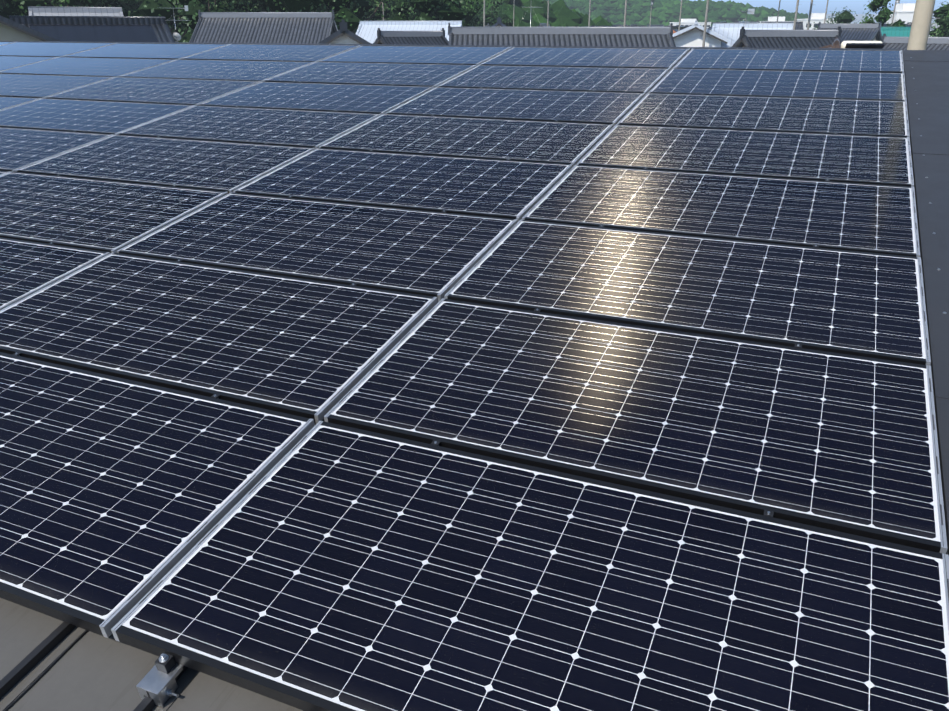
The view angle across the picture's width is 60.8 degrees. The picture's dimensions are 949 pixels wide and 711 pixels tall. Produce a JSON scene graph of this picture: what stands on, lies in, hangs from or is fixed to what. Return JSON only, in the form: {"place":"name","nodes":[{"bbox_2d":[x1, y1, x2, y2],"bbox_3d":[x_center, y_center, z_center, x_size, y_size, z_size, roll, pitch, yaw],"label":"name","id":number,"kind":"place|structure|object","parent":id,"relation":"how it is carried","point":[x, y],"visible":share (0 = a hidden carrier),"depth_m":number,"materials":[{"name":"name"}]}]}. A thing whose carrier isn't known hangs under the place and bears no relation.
{"place":"outdoors","nodes":[
{"label":"outdoors","id":0,"kind":"place"},
{"bbox_2d":[28,6,123,15],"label":"roof","id":1,"kind":"structure","parent":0,"point":[69,11],"depth_m":60.08,"materials":[{"name":"metal"}]},
{"bbox_2d":[169,5,187,29],"bbox_3d":[-20.043,-22.614,54.141,2.083,1.513,2.302,20,29,40],"label":"tv antenna","id":2,"kind":"object","parent":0,"point":[185,8],"visible":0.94,"depth_m":54.40,"materials":[{"name":"metal"}]},
{"bbox_2d":[356,21,461,43],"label":"roof","id":3,"kind":"structure","parent":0,"point":[366,30],"depth_m":87.18,"materials":[{"name":"white metal"}]},
{"bbox_2d":[0,41,948,710],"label":"roof","id":4,"kind":"structure","parent":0,"point":[48,663],"depth_m":2.22,"materials":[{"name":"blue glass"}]},
{"bbox_2d":[10,42,851,707],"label":"mounting clamps","id":5,"kind":"object","parent":4,"relation":"on","point":[158,684],"visible":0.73,"depth_m":2.00,"materials":[{"name":"metal"}]},
{"bbox_2d":[0,42,948,710],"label":"solar array","id":6,"kind":"object","parent":5,"relation":"on","point":[642,420],"visible":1,"depth_m":3.07,"materials":[{"name":"blue glass"}]},
{"bbox_2d":[537,23,551,26],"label":"house","id":7,"kind":"structure","parent":0,"point":[542,24],"depth_m":139.71,"materials":[{"name":"silver metal"}]},
{"bbox_2d":[590,26,645,26],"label":"house","id":8,"kind":"structure","parent":0,"point":[617,26],"depth_m":116.40,"materials":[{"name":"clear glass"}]},
{"bbox_2d":[647,25,663,26],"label":"house","id":9,"kind":"structure","parent":0,"point":[656,26],"depth_m":364.29,"materials":[{"name":"grey"}]},
{"bbox_2d":[673,26,685,31],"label":"house","id":10,"kind":"structure","parent":0,"point":[675,28],"depth_m":128.93,"materials":[{"name":"grey glass"}]},
{"bbox_2d":[670,19,710,27],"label":"white building","id":11,"kind":"structure","parent":0,"point":[687,22],"depth_m":534.11,"materials":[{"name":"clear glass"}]},
{"bbox_2d":[672,20,728,46],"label":"house","id":12,"kind":"structure","parent":0,"point":[691,36],"depth_m":65.72,"materials":[{"name":"white paint"}]},
{"bbox_2d":[734,19,759,22],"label":"building","id":13,"kind":"structure","parent":0,"point":[737,21],"depth_m":90.92,"materials":[{"name":"silver metal"}]},
{"bbox_2d":[712,23,793,46],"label":"roof","id":14,"kind":"structure","parent":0,"point":[724,29],"depth_m":73.71,"materials":[{"name":"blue metal"}]},
{"bbox_2d":[760,17,796,22],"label":"white building","id":15,"kind":"structure","parent":0,"point":[774,19],"depth_m":398.86,"materials":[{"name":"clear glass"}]},
{"bbox_2d":[761,22,803,29],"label":"house","id":16,"kind":"structure","parent":0,"point":[799,25],"depth_m":164.30,"materials":[{"name":"grey"}]},
{"bbox_2d":[797,13,836,29],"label":"white building","id":17,"kind":"structure","parent":0,"point":[816,18],"depth_m":323.37,"materials":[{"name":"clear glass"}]},
{"bbox_2d":[690,0,948,14],"label":"sky","id":18,"kind":"structure","parent":0,"point":[819,6],"materials":[{"name":"blue"}]},
{"bbox_2d":[820,37,840,47],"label":"roof gable","id":19,"kind":"structure","parent":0,"point":[836,43],"depth_m":30.22,"materials":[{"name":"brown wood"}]},
{"bbox_2d":[840,41,884,48],"bbox_3d":[14.434,-10.714,30.385,1.492,2.036,1.959,8,23,18],"label":"solar water heater tank","id":20,"kind":"object","parent":19,"relation":"on","point":[865,44],"visible":0.58,"depth_m":29.48,"materials":[{"name":"white metal"}]},
{"bbox_2d":[826,14,934,23],"bbox_3d":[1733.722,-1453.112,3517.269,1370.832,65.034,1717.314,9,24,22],"label":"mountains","id":21,"kind":"structure","parent":0,"point":[857,19],"depth_m":3176.34,"materials":[{"name":"green plant"}]},
{"bbox_2d":[852,14,933,17],"bbox_3d":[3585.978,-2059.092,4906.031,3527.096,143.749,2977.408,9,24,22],"label":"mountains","id":22,"kind":"structure","parent":0,"point":[860,15],"depth_m":5136.13,"materials":[{"name":"green plant"}]},
{"bbox_2d":[886,3,915,23],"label":"white building","id":23,"kind":"structure","parent":0,"point":[904,12],"depth_m":243.89,"materials":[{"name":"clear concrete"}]},
{"bbox_2d":[929,23,939,36],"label":"house","id":24,"kind":"structure","parent":0,"point":[935,25],"depth_m":386.74,"materials":[{"name":"grey metal"}]},
{"label":"ground","id":25,"kind":"structure","parent":0,"visible":0},
{"bbox_2d":[0,0,27,18],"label":"tree","id":26,"kind":"object","parent":25,"relation":"on","point":[6,11],"visible":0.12,"depth_m":93.13,"materials":[{"name":"green plant"}]},
{"bbox_2d":[0,15,58,40],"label":"roof","id":27,"kind":"structure","parent":25,"relation":"on","point":[10,30],"depth_m":43.42,"materials":[{"name":"grey tile"}]},
{"bbox_2d":[0,0,102,15],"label":"tree","id":28,"kind":"object","parent":25,"relation":"on","point":[21,9],"visible":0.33,"depth_m":92.92,"materials":[{"name":"green plant"}]},
{"bbox_2d":[9,16,174,41],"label":"tiled roof","id":29,"kind":"structure","parent":25,"relation":"on","point":[112,28],"depth_m":46.92,"materials":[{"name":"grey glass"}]},
{"bbox_2d":[173,33,180,40],"bbox_3d":[-18.418,-19.755,50.132,0.711,0.465,0.453,42,47,59],"label":"satellite dish","id":30,"kind":"object","parent":29,"relation":"on","point":[177,36],"visible":1,"depth_m":50.15,"materials":[{"name":"white metal"}]},
{"bbox_2d":[56,0,142,15],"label":"tree","id":31,"kind":"object","parent":25,"relation":"on","point":[113,3],"visible":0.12,"depth_m":98.16,"materials":[{"name":"green plant"}]},
{"bbox_2d":[120,0,141,12],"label":"tree","id":32,"kind":"object","parent":25,"relation":"on","point":[131,4],"visible":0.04,"depth_m":123.14,"materials":[{"name":"green plant"}]},
{"bbox_2d":[104,0,206,39],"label":"tree","id":33,"kind":"object","parent":25,"relation":"on","point":[159,8],"visible":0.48,"depth_m":94.33,"materials":[{"name":"green plant"}]},
{"bbox_2d":[166,0,246,42],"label":"tree","id":34,"kind":"object","parent":25,"relation":"on","point":[190,16],"visible":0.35,"depth_m":91.73,"materials":[{"name":"green plant"}]},
{"bbox_2d":[211,0,270,11],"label":"tree","id":35,"kind":"object","parent":25,"relation":"on","point":[242,7],"visible":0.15,"depth_m":102.77,"materials":[{"name":"green plant"}]},
{"bbox_2d":[230,0,288,11],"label":"tree","id":36,"kind":"object","parent":25,"relation":"on","point":[259,3],"visible":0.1,"depth_m":100.23,"materials":[{"name":"green plant"}]},
{"bbox_2d":[189,10,337,43],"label":"roof","id":37,"kind":"structure","parent":25,"relation":"on","point":[270,27],"depth_m":67.20,"materials":[{"name":"grey clay roof tile"},{"name":"glass"},{"name":"light plaster"}]},
{"bbox_2d":[255,0,369,32],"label":"tree","id":38,"kind":"object","parent":25,"relation":"on","point":[341,10],"visible":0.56,"depth_m":96.84,"materials":[{"name":"green plant"}]},
{"bbox_2d":[318,19,370,43],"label":"house gable","id":39,"kind":"structure","parent":25,"relation":"on","point":[343,35],"depth_m":50.56,"materials":[{"name":"grey tile"}]},
{"bbox_2d":[316,10,372,20],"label":"tree","id":40,"kind":"object","parent":25,"relation":"on","point":[370,12],"depth_m":133.28,"materials":[{"name":"green plant"}]},
{"bbox_2d":[314,0,395,33],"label":"tree","id":41,"kind":"object","parent":25,"relation":"on","point":[366,5],"visible":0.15,"depth_m":114.47,"materials":[{"name":"green plant"}]},
{"bbox_2d":[355,0,391,33],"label":"tree","id":42,"kind":"object","parent":25,"relation":"on","point":[377,17],"visible":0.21,"depth_m":141.24,"materials":[{"name":"green plant"}]},
{"bbox_2d":[372,0,409,20],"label":"tree","id":43,"kind":"object","parent":25,"relation":"on","point":[386,16],"visible":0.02,"depth_m":141.77,"materials":[{"name":"green plant"}]},
{"bbox_2d":[377,0,412,20],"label":"tree","id":44,"kind":"object","parent":25,"relation":"on","point":[390,17],"visible":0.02,"depth_m":138.92,"materials":[{"name":"green plant"}]},
{"bbox_2d":[373,28,448,44],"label":"roof","id":45,"kind":"structure","parent":25,"relation":"on","point":[416,37],"depth_m":60.87,"materials":[{"name":"grey tile"}]},
{"bbox_2d":[388,0,438,20],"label":"tree","id":46,"kind":"object","parent":25,"relation":"on","point":[400,11],"visible":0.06,"depth_m":108.94,"materials":[{"name":"green plant"}]},
{"bbox_2d":[400,0,480,21],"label":"tree","id":47,"kind":"object","parent":25,"relation":"on","point":[442,10],"visible":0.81,"depth_m":98.05,"materials":[{"name":"green plant"}]},
{"bbox_2d":[458,0,490,26],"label":"tree","id":48,"kind":"object","parent":25,"relation":"on","point":[472,18],"visible":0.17,"depth_m":134.22,"materials":[{"name":"green plant"}]},
{"bbox_2d":[483,0,484,26],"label":"utility pole","id":49,"kind":"object","parent":25,"relation":"on","point":[484,15],"visible":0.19,"depth_m":87.54,"materials":[{"name":"concrete"}]},
{"bbox_2d":[474,0,516,26],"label":"tree","id":50,"kind":"object","parent":25,"relation":"on","point":[492,14],"visible":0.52,"depth_m":181.91,"materials":[{"name":"green plant"}]},
{"bbox_2d":[491,17,506,26],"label":"roof ornament","id":51,"kind":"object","parent":25,"relation":"on","point":[498,24],"depth_m":87.39,"materials":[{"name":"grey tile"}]},
{"bbox_2d":[396,0,612,26],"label":"hill forest","id":52,"kind":"object","parent":25,"relation":"on","point":[561,14],"visible":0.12,"depth_m":220.03,"materials":[{"name":"green plant"}]},
{"bbox_2d":[547,0,548,26],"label":"utility pole","id":53,"kind":"object","parent":25,"relation":"on","point":[548,14],"visible":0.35,"depth_m":110.22,"materials":[{"name":"concrete"}]},
{"bbox_2d":[448,23,675,46],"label":"roof","id":54,"kind":"structure","parent":25,"relation":"on","point":[603,36],"depth_m":47.81,"materials":[{"name":"grey clay roof tile"},{"name":"glass"},{"name":"light plaster"}]},
{"bbox_2d":[522,7,535,26],"bbox_3d":[3.979,-24.192,57.015,2.084,2.482,2.303,5,23,13],"label":"tv antenna","id":55,"kind":"object","parent":54,"relation":"on","point":[530,14],"visible":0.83,"depth_m":57.22,"materials":[{"name":"metal"}]},
{"bbox_2d":[587,0,590,26],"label":"utility pole","id":56,"kind":"object","parent":25,"relation":"on","point":[589,13],"visible":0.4,"depth_m":95.81,"materials":[{"name":"concrete"}]},
{"bbox_2d":[624,0,627,26],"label":"utility pole","id":57,"kind":"object","parent":25,"relation":"on","point":[625,25],"visible":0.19,"depth_m":81.70,"materials":[{"name":"concrete"}]},
{"bbox_2d":[649,0,653,26],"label":"utility pole","id":58,"kind":"object","parent":25,"relation":"on","point":[652,2],"visible":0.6,"depth_m":144.13,"materials":[{"name":"concrete"}]},
{"bbox_2d":[678,0,681,30],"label":"utility pole","id":59,"kind":"object","parent":25,"relation":"on","point":[680,16],"visible":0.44,"depth_m":98.75,"materials":[{"name":"concrete"}]},
{"bbox_2d":[542,0,830,26],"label":"hill forest","id":60,"kind":"object","parent":25,"relation":"on","point":[663,12],"visible":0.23,"depth_m":707.06,"materials":[{"name":"green plant"}]},
{"bbox_2d":[702,0,708,46],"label":"utility pole","id":61,"kind":"object","parent":25,"relation":"on","point":[705,25],"visible":0.4,"depth_m":64.40,"materials":[{"name":"concrete"}]},
{"bbox_2d":[776,0,780,22],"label":"utility pole","id":62,"kind":"object","parent":25,"relation":"on","point":[778,11],"visible":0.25,"depth_m":113.01,"materials":[{"name":"concrete"}]},
{"bbox_2d":[732,27,842,47],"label":"roof","id":63,"kind":"structure","parent":25,"relation":"on","point":[784,38],"depth_m":52.16,"materials":[{"name":"grey tile"}]},
{"bbox_2d":[731,9,759,31],"bbox_3d":[17.939,-22.000,53.508,2.084,1.747,2.302,14,26,31],"label":"tv antenna","id":64,"kind":"object","parent":63,"relation":"on","point":[750,11],"visible":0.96,"depth_m":53.51,"materials":[{"name":"metal"}]},
{"bbox_2d":[793,0,798,29],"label":"utility pole","id":65,"kind":"object","parent":25,"relation":"on","point":[795,18],"visible":0.38,"depth_m":67.47,"materials":[{"name":"concrete"}]},
{"bbox_2d":[807,0,812,29],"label":"utility pole","id":66,"kind":"object","parent":25,"relation":"on","point":[810,11],"visible":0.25,"depth_m":68.84,"materials":[{"name":"concrete"}]},
{"bbox_2d":[824,0,828,23],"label":"utility pole","id":67,"kind":"object","parent":25,"relation":"on","point":[826,12],"visible":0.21,"depth_m":106.86,"materials":[{"name":"concrete"}]},
{"bbox_2d":[809,7,857,29],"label":"tree","id":68,"kind":"object","parent":25,"relation":"on","point":[846,17],"visible":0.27,"depth_m":160.09,"materials":[{"name":"green plant"}]},
{"bbox_2d":[817,21,881,40],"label":"roof","id":69,"kind":"structure","parent":25,"relation":"on","point":[860,32],"depth_m":80.79,"materials":[{"name":"grey tile"}]},
{"bbox_2d":[858,0,905,26],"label":"tree","id":70,"kind":"object","parent":25,"relation":"on","point":[883,16],"visible":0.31,"depth_m":102.60,"materials":[{"name":"green plant"}]},
{"bbox_2d":[891,0,899,25],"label":"utility pole","id":71,"kind":"object","parent":25,"relation":"on","point":[897,1],"visible":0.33,"depth_m":116.12,"materials":[{"name":"concrete"}]},
{"bbox_2d":[881,27,910,36],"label":"teal house","id":72,"kind":"structure","parent":25,"relation":"on","point":[896,31],"depth_m":93.13,"materials":[{"name":"metal"}]},
{"bbox_2d":[881,24,911,26],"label":"house","id":73,"kind":"structure","parent":25,"relation":"on","point":[908,25],"depth_m":118.52,"materials":[{"name":"grey glass"}]},
{"bbox_2d":[881,34,948,49],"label":"roof","id":74,"kind":"structure","parent":25,"relation":"on","point":[937,43],"depth_m":55.73,"materials":[{"name":"grey tile"}]},
{"bbox_2d":[907,0,939,49],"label":"utility pole","id":75,"kind":"object","parent":25,"relation":"on","point":[921,24],"visible":0.06,"depth_m":15.59,"materials":[{"name":"concrete"}]},
{"bbox_2d":[929,1,948,36],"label":"tree","id":76,"kind":"object","parent":25,"relation":"on","point":[942,14],"visible":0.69,"depth_m":121.41,"materials":[{"name":"green plant"}]}
]}

